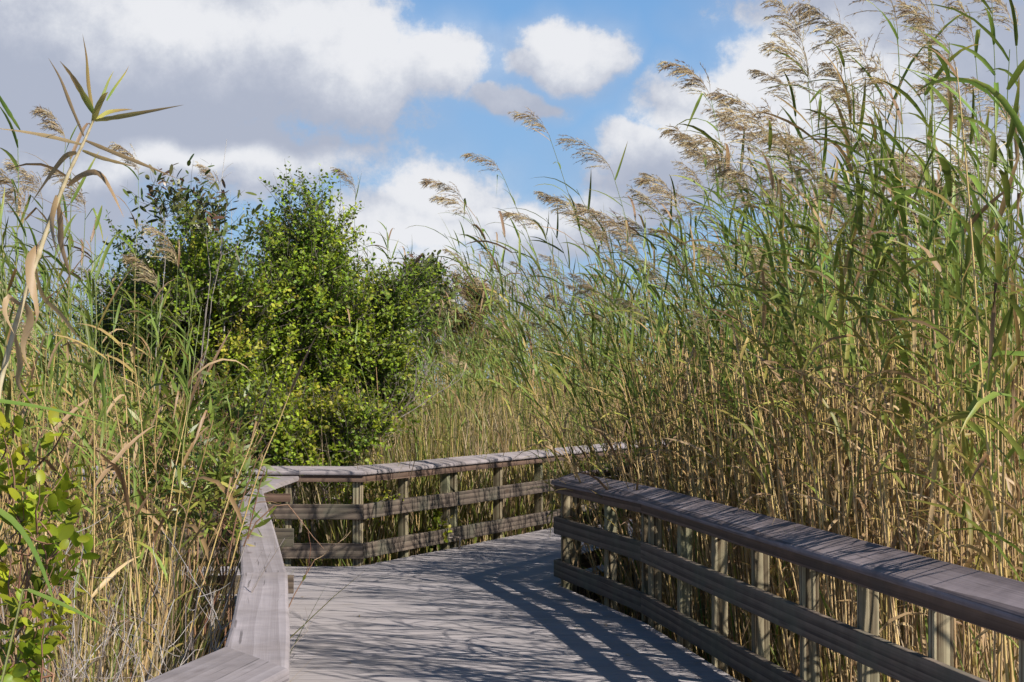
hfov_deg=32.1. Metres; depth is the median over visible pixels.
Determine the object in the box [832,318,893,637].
dry reed
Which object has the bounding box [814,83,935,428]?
reed
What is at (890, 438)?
dry reed
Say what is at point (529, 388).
reed
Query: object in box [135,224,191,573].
reed
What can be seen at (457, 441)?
reed
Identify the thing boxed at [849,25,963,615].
reed
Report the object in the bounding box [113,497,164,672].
dry reed
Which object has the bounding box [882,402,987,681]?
dry reed
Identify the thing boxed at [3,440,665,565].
wooden railing
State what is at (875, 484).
dry reed
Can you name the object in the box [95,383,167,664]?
reed
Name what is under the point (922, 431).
reed
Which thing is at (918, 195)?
reed
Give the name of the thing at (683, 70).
reed
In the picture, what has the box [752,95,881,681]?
reed
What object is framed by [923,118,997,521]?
reed
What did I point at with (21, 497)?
dry reed
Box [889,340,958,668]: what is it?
dry reed
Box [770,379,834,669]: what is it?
dry reed
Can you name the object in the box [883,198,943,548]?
reed
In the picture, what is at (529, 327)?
reed
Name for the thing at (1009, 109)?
reed
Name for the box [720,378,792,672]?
dry reed
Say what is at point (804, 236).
reed
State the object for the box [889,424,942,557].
dry reed
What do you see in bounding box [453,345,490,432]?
reed
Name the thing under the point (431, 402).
reed
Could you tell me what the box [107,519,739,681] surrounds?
boardwalk deck
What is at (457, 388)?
reed
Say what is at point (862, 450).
dry reed
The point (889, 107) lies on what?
reed
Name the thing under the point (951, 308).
reed
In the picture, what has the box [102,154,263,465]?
sapling
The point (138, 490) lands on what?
dry reed
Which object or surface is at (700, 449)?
dry reed
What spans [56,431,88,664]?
dry reed
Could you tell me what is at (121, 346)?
dry reed
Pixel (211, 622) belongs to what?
dead plant
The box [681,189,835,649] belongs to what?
reed
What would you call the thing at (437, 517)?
sprig
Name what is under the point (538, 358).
reed
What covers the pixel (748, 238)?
reed
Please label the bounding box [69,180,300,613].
shrub
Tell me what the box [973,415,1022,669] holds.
dry reed
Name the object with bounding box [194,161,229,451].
reed
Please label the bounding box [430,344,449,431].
reed
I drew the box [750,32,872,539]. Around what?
reed
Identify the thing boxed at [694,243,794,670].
reed
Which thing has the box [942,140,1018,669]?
reed
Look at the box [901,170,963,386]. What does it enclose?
reed
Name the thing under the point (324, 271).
shrub
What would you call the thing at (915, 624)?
dry reed
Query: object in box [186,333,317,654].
dry reed
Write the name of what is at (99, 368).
reed
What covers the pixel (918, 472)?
dry reed
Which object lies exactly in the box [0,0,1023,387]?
sky
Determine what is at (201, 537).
dry reed
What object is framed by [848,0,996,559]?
reed
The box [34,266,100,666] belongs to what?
reed
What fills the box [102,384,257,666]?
willow sapling
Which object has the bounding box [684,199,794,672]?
reed
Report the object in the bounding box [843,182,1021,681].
reed
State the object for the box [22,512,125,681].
dead plant
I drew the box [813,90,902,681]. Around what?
reed
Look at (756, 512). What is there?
dry reed
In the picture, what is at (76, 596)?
dry reed
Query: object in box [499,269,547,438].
reed
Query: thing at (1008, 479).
dry reed
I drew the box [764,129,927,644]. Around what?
reed
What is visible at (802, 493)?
dry reed
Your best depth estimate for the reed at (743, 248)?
12.02 m
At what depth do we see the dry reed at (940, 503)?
8.46 m
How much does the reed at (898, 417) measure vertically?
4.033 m
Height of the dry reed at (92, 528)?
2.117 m
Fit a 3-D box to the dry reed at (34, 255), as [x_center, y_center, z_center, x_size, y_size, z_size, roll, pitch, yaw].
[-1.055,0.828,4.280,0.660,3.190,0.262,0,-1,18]
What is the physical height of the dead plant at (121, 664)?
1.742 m
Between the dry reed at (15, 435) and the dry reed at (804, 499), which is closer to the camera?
the dry reed at (15, 435)
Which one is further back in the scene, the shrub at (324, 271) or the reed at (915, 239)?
the shrub at (324, 271)
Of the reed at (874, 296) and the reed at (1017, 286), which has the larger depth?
the reed at (874, 296)
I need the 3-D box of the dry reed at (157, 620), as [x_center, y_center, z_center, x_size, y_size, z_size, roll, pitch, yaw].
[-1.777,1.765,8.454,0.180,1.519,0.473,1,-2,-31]
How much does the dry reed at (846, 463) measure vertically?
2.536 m
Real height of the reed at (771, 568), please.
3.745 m
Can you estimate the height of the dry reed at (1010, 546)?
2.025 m
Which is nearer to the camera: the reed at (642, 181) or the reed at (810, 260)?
the reed at (810, 260)
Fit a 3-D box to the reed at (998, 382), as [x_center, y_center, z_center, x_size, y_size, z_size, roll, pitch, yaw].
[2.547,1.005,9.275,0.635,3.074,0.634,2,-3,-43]
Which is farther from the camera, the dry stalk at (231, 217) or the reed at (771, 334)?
the dry stalk at (231, 217)
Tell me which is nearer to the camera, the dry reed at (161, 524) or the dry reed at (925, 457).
the dry reed at (161, 524)
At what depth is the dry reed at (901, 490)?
9.89 m
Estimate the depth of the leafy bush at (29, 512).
4.53 m
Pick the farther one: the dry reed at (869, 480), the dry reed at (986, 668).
the dry reed at (869, 480)
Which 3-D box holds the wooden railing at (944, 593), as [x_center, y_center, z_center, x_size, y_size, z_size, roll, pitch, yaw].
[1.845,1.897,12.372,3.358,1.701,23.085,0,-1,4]
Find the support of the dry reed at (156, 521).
on the ground at (599, 600)
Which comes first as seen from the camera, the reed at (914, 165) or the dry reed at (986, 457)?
the dry reed at (986, 457)
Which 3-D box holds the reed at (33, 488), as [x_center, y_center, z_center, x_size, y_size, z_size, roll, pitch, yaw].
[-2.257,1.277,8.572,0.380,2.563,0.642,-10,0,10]
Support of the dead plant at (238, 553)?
on the ground at (599, 600)
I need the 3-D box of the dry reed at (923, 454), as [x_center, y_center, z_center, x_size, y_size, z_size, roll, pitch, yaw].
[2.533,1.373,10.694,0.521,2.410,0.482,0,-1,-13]
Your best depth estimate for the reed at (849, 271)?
9.06 m
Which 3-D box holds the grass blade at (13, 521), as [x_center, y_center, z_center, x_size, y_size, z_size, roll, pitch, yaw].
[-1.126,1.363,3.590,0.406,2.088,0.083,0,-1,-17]
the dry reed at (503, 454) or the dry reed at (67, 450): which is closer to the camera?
the dry reed at (67, 450)
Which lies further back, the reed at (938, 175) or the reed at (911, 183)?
the reed at (938, 175)
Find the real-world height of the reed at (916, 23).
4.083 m
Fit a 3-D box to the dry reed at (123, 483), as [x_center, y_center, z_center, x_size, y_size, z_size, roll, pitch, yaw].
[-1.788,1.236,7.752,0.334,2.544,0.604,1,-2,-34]
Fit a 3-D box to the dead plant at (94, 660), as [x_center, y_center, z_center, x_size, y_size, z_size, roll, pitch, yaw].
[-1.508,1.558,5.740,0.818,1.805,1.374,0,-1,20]
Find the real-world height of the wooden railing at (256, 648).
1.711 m
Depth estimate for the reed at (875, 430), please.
11.28 m
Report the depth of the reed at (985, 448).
9.99 m
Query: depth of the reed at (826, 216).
11.21 m
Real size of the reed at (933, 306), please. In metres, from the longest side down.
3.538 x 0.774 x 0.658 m
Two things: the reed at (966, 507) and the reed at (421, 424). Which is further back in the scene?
the reed at (421, 424)
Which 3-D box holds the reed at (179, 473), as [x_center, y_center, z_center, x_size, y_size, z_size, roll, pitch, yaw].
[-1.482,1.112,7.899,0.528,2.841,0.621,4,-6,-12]
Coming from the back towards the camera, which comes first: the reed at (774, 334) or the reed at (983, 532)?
the reed at (774, 334)
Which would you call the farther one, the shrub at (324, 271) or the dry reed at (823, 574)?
the shrub at (324, 271)
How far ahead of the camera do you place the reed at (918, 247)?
10.88 m
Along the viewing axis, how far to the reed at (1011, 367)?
9.01 m
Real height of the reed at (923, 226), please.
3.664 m
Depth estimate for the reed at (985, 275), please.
11.45 m
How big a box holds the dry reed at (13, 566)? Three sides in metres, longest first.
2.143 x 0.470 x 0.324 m
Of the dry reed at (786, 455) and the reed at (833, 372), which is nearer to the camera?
the reed at (833, 372)
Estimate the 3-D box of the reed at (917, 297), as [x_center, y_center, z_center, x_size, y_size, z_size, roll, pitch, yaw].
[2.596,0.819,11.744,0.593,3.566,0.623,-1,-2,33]
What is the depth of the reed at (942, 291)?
12.12 m
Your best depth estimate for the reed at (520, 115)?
14.39 m
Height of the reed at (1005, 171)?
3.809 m
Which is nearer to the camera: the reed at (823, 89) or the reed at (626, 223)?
the reed at (823, 89)
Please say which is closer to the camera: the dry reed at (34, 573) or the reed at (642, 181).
the dry reed at (34, 573)
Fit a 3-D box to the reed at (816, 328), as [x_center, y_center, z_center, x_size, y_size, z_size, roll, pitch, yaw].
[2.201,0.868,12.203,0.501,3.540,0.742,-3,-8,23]
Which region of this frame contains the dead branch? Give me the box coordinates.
[383,337,466,416]
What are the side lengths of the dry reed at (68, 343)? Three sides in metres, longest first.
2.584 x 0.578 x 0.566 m
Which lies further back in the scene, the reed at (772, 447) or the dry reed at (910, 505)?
the reed at (772, 447)
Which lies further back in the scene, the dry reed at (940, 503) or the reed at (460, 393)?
the reed at (460, 393)
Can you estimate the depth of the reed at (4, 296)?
9.46 m
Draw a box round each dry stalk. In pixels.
[214,140,230,442]
[230,190,239,250]
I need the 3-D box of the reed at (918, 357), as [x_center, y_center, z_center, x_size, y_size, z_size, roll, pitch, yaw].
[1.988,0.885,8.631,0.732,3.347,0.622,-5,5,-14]
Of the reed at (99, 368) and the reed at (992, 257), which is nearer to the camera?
the reed at (99, 368)
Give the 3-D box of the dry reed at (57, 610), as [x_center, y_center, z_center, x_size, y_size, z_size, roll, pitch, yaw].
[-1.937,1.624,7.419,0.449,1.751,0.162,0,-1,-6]
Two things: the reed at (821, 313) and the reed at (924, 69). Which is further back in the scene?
the reed at (924, 69)
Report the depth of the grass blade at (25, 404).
3.66 m
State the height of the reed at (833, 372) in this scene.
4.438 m
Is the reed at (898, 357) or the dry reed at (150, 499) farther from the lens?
the reed at (898, 357)
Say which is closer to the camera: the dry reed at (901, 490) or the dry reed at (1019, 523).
the dry reed at (1019, 523)
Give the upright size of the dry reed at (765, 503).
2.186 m
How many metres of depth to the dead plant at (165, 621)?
7.27 m
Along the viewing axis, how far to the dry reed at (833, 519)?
11.78 m
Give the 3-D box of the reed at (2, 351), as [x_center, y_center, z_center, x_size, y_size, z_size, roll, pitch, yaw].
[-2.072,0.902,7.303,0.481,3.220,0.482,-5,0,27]
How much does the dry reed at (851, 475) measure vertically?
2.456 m
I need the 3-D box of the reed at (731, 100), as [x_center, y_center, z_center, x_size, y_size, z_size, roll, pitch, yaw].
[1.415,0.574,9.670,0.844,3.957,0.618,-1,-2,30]
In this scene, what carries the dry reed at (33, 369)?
on the ground at (599, 600)
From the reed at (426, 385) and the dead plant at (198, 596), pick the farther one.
the reed at (426, 385)
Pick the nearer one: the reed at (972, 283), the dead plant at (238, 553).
the reed at (972, 283)
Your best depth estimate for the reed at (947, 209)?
12.01 m
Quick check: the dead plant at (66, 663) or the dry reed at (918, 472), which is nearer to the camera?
the dead plant at (66, 663)
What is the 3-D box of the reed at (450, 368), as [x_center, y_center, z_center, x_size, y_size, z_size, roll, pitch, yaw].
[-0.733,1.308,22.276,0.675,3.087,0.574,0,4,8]
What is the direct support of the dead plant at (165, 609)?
on the ground at (599, 600)
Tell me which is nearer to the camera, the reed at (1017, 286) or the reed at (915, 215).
the reed at (1017, 286)
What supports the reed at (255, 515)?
on the ground at (599, 600)
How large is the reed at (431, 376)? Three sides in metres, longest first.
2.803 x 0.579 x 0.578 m
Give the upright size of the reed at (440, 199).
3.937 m
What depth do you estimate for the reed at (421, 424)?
18.89 m
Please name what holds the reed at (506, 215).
on the ground at (599, 600)
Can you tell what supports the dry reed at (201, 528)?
on the ground at (599, 600)
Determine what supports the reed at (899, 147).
on the ground at (599, 600)
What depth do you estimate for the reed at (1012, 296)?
8.84 m
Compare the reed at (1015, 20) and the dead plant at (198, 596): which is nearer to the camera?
the dead plant at (198, 596)
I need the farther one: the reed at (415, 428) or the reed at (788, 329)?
the reed at (415, 428)
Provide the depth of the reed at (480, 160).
14.99 m
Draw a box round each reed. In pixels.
[0,38,180,411]
[0,168,64,632]
[0,186,38,622]
[0,189,112,613]
[0,202,33,607]
[0,207,48,670]
[0,306,88,674]
[0,327,39,620]
[0,332,46,618]
[0,342,92,676]
[0,369,25,644]
[1,520,21,604]
[2,159,86,469]
[2,264,112,680]
[2,492,47,681]
[3,106,86,575]
[3,347,104,681]
[3,554,44,679]
[5,493,67,677]
[6,338,105,675]
[19,522,69,681]
[29,206,178,681]
[31,475,163,681]
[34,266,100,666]
[41,168,119,609]
[42,360,174,676]
[44,429,94,676]
[45,328,135,679]
[49,323,131,681]
[49,334,143,681]
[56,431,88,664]
[67,341,125,663]
[70,522,84,651]
[71,461,127,668]
[74,354,152,658]
[78,376,145,681]
[91,467,168,680]
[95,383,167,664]
[95,482,127,681]
[96,357,206,679]
[98,142,139,522]
[100,469,150,673]
[106,404,170,670]
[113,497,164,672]
[118,376,185,681]
[120,253,199,531]
[124,554,158,659]
[125,282,245,675]
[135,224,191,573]
[153,410,232,676]
[162,477,238,673]
[175,365,278,665]
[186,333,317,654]
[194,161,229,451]
[224,441,323,646]
[326,307,395,534]
[330,167,361,270]
[392,345,454,531]
[396,379,431,529]
[408,344,462,455]
[411,332,441,493]
[416,338,435,457]
[419,178,630,616]
[426,388,464,454]
[427,326,466,551]
[430,194,589,598]
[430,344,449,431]
[430,370,471,457]
[433,326,461,437]
[439,337,468,456]
[441,366,473,442]
[448,359,513,443]
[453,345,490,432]
[460,314,490,514]
[461,153,669,630]
[468,277,522,534]
[471,305,529,497]
[482,389,526,541]
[499,211,674,640]
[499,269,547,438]
[508,107,699,655]
[509,288,560,441]
[515,317,548,480]
[516,285,569,467]
[525,318,568,473]
[539,196,704,657]
[555,134,734,676]
[573,207,738,679]
[629,174,750,575]
[655,59,798,576]
[658,125,798,603]
[665,347,747,680]
[673,158,783,662]
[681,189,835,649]
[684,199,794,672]
[686,125,798,640]
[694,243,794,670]
[699,155,822,681]
[705,88,839,681]
[712,99,848,681]
[715,231,834,612]
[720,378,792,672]
[723,405,793,669]
[726,191,911,681]
[727,259,775,570]
[729,98,867,681]
[731,249,825,668]
[741,445,776,641]
[743,0,868,681]
[745,129,840,527]
[745,350,801,522]
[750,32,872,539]
[751,155,821,612]
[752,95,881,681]
[759,256,856,626]
[762,106,901,645]
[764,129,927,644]
[766,211,843,665]
[769,262,831,654]
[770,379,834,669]
[770,402,823,660]
[777,350,833,659]
[781,0,916,681]
[785,53,907,681]
[786,164,929,652]
[786,235,895,636]
[786,323,858,534]
[790,418,832,681]
[792,391,850,536]
[792,458,834,677]
[794,485,837,681]
[795,218,850,608]
[796,398,849,665]
[798,432,856,669]
[800,19,928,647]
[801,160,977,648]
[801,187,925,469]
[804,371,914,661]
[805,109,907,681]
[806,103,999,681]
[808,43,946,681]
[808,350,858,681]
[809,368,890,676]
[810,249,924,625]
[811,194,902,635]
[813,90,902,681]
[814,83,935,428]
[817,458,856,676]
[818,332,872,541]
[820,52,943,676]
[821,44,1013,632]
[824,0,938,655]
[828,141,891,542]
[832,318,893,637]
[836,191,906,636]
[843,182,996,675]
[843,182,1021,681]
[844,184,1023,670]
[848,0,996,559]
[848,235,915,620]
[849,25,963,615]
[855,141,1018,663]
[860,461,880,681]
[861,107,958,646]
[864,162,991,638]
[866,171,1020,642]
[867,333,925,556]
[869,6,1023,672]
[874,188,949,435]
[874,316,936,556]
[875,217,977,652]
[876,313,934,556]
[878,67,1022,681]
[878,154,952,649]
[878,370,943,548]
[879,204,948,474]
[880,204,935,457]
[880,215,982,567]
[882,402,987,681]
[883,183,1018,681]
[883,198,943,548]
[884,195,996,536]
[884,388,930,640]
[886,210,991,635]
[886,232,977,636]
[888,162,952,477]
[888,255,970,653]
[889,146,1001,671]
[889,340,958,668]
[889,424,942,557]
[889,454,930,653]
[890,398,967,641]
[892,0,930,465]
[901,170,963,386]
[901,375,974,667]
[903,411,1023,648]
[905,54,1017,551]
[908,234,996,679]
[908,380,986,676]
[913,4,1023,681]
[917,0,1019,681]
[922,480,996,670]
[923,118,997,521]
[923,202,1011,681]
[923,384,1019,659]
[924,104,1023,642]
[926,78,1023,573]
[929,76,1023,660]
[930,48,1008,681]
[935,0,1011,499]
[935,226,990,563]
[936,251,986,411]
[939,208,1021,438]
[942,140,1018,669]
[943,0,1023,531]
[944,236,1023,578]
[954,269,1014,677]
[960,133,1010,557]
[965,444,1023,671]
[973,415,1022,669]
[974,403,1023,525]
[974,462,1023,490]
[978,643,1007,680]
[980,234,1023,675]
[996,379,1014,681]
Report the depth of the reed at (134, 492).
8.05 m
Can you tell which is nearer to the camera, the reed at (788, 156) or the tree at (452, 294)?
the reed at (788, 156)
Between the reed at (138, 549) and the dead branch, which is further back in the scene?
the dead branch
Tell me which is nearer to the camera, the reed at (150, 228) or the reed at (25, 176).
the reed at (25, 176)
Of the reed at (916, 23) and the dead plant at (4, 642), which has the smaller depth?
the dead plant at (4, 642)
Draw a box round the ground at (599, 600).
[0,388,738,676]
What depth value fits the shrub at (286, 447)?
17.40 m
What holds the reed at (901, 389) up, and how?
on the ground at (599, 600)
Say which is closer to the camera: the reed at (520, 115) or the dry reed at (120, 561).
the dry reed at (120, 561)
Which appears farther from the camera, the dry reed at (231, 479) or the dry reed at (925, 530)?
the dry reed at (925, 530)
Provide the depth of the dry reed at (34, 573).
7.57 m
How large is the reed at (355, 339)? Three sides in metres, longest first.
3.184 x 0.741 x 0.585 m
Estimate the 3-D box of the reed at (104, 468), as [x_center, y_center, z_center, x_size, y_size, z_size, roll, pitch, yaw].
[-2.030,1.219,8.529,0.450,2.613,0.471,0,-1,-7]
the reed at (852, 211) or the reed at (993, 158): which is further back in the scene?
the reed at (852, 211)
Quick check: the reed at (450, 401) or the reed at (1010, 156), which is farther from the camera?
the reed at (450, 401)
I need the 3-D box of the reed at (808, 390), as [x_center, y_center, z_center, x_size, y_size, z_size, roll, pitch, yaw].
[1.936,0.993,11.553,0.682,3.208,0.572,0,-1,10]
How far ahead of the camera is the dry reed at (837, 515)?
10.33 m
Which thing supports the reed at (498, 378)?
on the ground at (599, 600)
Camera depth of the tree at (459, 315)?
35.49 m
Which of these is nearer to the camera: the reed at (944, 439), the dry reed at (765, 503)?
the reed at (944, 439)
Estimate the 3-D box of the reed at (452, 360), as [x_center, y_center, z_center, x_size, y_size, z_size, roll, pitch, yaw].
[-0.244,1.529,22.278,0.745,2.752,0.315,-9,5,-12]
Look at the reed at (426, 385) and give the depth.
22.75 m
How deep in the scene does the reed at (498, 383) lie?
20.98 m
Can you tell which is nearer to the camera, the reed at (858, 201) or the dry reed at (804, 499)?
the reed at (858, 201)
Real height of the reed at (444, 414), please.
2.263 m
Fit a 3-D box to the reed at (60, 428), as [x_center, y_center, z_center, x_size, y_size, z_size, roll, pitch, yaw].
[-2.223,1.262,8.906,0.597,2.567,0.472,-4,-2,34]
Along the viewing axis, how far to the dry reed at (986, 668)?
8.66 m
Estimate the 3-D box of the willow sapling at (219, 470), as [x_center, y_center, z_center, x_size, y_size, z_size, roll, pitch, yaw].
[-1.581,1.475,9.463,0.592,2.151,0.678,0,-1,0]
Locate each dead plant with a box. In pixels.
[0,564,209,681]
[1,381,177,680]
[1,571,75,681]
[3,629,118,681]
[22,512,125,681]
[56,529,284,681]
[64,542,188,681]
[94,577,308,670]
[99,539,247,681]
[100,530,211,681]
[130,638,138,681]
[176,412,350,651]
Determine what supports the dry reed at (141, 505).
on the ground at (599, 600)
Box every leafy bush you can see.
[0,378,99,675]
[0,587,85,681]
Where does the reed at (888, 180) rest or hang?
on the ground at (599, 600)
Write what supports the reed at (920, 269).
on the ground at (599, 600)
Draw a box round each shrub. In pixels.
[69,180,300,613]
[139,158,399,565]
[195,359,412,565]
[286,250,450,498]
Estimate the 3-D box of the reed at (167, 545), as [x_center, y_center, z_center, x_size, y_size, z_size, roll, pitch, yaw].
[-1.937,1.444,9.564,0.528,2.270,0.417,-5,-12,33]
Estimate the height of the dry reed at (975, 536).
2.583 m
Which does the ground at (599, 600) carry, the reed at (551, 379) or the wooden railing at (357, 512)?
the reed at (551, 379)
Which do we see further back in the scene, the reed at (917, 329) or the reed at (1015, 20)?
the reed at (917, 329)
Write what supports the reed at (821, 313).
on the ground at (599, 600)
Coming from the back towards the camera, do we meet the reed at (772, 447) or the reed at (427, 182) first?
the reed at (427, 182)
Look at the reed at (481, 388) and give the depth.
20.73 m
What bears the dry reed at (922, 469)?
on the ground at (599, 600)
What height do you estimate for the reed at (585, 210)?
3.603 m
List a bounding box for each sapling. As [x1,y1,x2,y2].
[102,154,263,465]
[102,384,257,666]
[123,350,282,655]
[160,416,276,660]
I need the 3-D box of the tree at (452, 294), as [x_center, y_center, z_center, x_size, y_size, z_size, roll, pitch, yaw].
[-1.615,0.701,32.939,1.433,4.832,1.650,0,-1,0]
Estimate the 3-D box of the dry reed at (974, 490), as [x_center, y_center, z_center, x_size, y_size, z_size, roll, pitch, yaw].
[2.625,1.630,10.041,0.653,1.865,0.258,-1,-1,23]
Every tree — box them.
[396,252,507,399]
[401,249,462,413]
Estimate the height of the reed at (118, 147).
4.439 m
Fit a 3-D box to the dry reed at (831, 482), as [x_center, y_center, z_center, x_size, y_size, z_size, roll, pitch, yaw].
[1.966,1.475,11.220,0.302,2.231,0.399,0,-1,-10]
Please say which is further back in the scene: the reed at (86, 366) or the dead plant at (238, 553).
the dead plant at (238, 553)
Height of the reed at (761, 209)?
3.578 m
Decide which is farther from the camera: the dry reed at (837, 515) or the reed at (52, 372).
the dry reed at (837, 515)
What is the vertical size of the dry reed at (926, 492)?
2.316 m
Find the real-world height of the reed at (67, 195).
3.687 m
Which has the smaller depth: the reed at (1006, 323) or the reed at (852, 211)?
the reed at (1006, 323)
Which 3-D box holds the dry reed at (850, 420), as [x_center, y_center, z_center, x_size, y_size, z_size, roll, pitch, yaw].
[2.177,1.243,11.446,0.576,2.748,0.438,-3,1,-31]
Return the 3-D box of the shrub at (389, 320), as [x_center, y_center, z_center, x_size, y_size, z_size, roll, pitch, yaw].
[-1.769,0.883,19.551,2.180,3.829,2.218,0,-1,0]
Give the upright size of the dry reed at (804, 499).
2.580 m
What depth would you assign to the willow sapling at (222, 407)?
11.10 m
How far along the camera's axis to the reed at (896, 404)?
10.54 m
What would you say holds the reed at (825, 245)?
on the ground at (599, 600)
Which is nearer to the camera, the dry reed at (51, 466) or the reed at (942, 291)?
the dry reed at (51, 466)
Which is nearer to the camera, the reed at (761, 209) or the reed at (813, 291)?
the reed at (761, 209)
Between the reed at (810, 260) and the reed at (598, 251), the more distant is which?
the reed at (598, 251)
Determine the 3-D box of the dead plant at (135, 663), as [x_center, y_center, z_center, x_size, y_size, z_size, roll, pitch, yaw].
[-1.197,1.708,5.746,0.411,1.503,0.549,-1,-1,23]
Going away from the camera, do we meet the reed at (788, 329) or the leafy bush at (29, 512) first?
the leafy bush at (29, 512)
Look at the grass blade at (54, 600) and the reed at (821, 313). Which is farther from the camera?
the reed at (821, 313)
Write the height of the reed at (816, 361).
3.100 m
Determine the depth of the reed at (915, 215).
11.01 m
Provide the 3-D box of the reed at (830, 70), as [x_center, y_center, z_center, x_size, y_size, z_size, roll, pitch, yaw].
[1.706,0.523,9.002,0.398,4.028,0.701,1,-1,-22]
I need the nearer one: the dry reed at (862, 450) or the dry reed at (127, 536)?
the dry reed at (127, 536)
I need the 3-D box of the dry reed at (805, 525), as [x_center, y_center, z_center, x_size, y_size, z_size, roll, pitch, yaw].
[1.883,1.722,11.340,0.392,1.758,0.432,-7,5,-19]
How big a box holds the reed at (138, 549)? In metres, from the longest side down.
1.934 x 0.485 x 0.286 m
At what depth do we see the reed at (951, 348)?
8.68 m
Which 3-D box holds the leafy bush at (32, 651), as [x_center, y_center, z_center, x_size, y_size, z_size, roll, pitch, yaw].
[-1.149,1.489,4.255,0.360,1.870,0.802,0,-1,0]
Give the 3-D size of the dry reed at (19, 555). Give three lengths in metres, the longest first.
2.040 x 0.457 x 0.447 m
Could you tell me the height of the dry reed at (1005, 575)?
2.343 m
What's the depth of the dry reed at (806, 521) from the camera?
12.00 m
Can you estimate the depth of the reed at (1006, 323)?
7.53 m
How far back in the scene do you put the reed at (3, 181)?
10.61 m
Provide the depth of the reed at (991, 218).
9.97 m
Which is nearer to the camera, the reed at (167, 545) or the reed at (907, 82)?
the reed at (167, 545)
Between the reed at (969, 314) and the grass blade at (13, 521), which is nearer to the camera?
the grass blade at (13, 521)
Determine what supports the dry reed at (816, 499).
on the ground at (599, 600)
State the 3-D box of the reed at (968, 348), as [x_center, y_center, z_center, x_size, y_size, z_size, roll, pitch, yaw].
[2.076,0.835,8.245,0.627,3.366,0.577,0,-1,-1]
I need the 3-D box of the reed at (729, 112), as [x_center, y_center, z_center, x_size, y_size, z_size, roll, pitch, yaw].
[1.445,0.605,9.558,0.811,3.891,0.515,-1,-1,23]
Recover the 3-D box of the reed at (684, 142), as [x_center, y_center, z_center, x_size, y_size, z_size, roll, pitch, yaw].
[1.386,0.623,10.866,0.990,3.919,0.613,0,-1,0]
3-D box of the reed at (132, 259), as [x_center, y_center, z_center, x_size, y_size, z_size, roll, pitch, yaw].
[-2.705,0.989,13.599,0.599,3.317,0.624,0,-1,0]
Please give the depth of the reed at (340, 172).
20.65 m
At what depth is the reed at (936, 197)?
11.00 m
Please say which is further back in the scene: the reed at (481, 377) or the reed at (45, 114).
the reed at (481, 377)
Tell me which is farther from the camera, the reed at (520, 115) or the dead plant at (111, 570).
the reed at (520, 115)
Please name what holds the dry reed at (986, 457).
on the ground at (599, 600)
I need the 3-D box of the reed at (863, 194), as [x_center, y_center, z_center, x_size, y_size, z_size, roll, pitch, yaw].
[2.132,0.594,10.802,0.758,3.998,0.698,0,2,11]
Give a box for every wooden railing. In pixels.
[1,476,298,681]
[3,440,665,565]
[551,463,1023,681]
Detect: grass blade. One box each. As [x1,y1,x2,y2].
[0,399,117,426]
[0,508,58,615]
[0,588,108,681]
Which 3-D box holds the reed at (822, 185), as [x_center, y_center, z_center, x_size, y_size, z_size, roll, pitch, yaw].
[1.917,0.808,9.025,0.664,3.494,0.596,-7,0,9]
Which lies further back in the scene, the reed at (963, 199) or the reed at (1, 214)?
the reed at (963, 199)
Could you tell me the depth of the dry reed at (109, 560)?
8.07 m
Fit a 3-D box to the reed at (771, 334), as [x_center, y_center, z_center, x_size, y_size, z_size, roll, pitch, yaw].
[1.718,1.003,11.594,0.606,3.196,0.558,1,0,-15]
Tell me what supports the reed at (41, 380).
on the ground at (599, 600)
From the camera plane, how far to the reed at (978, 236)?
7.85 m
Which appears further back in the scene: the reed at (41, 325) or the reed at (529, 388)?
the reed at (529, 388)
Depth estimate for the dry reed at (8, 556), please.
7.77 m
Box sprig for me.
[427,508,460,551]
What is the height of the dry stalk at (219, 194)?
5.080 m
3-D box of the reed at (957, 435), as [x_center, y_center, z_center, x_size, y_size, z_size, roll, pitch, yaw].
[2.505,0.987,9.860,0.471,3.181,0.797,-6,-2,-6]

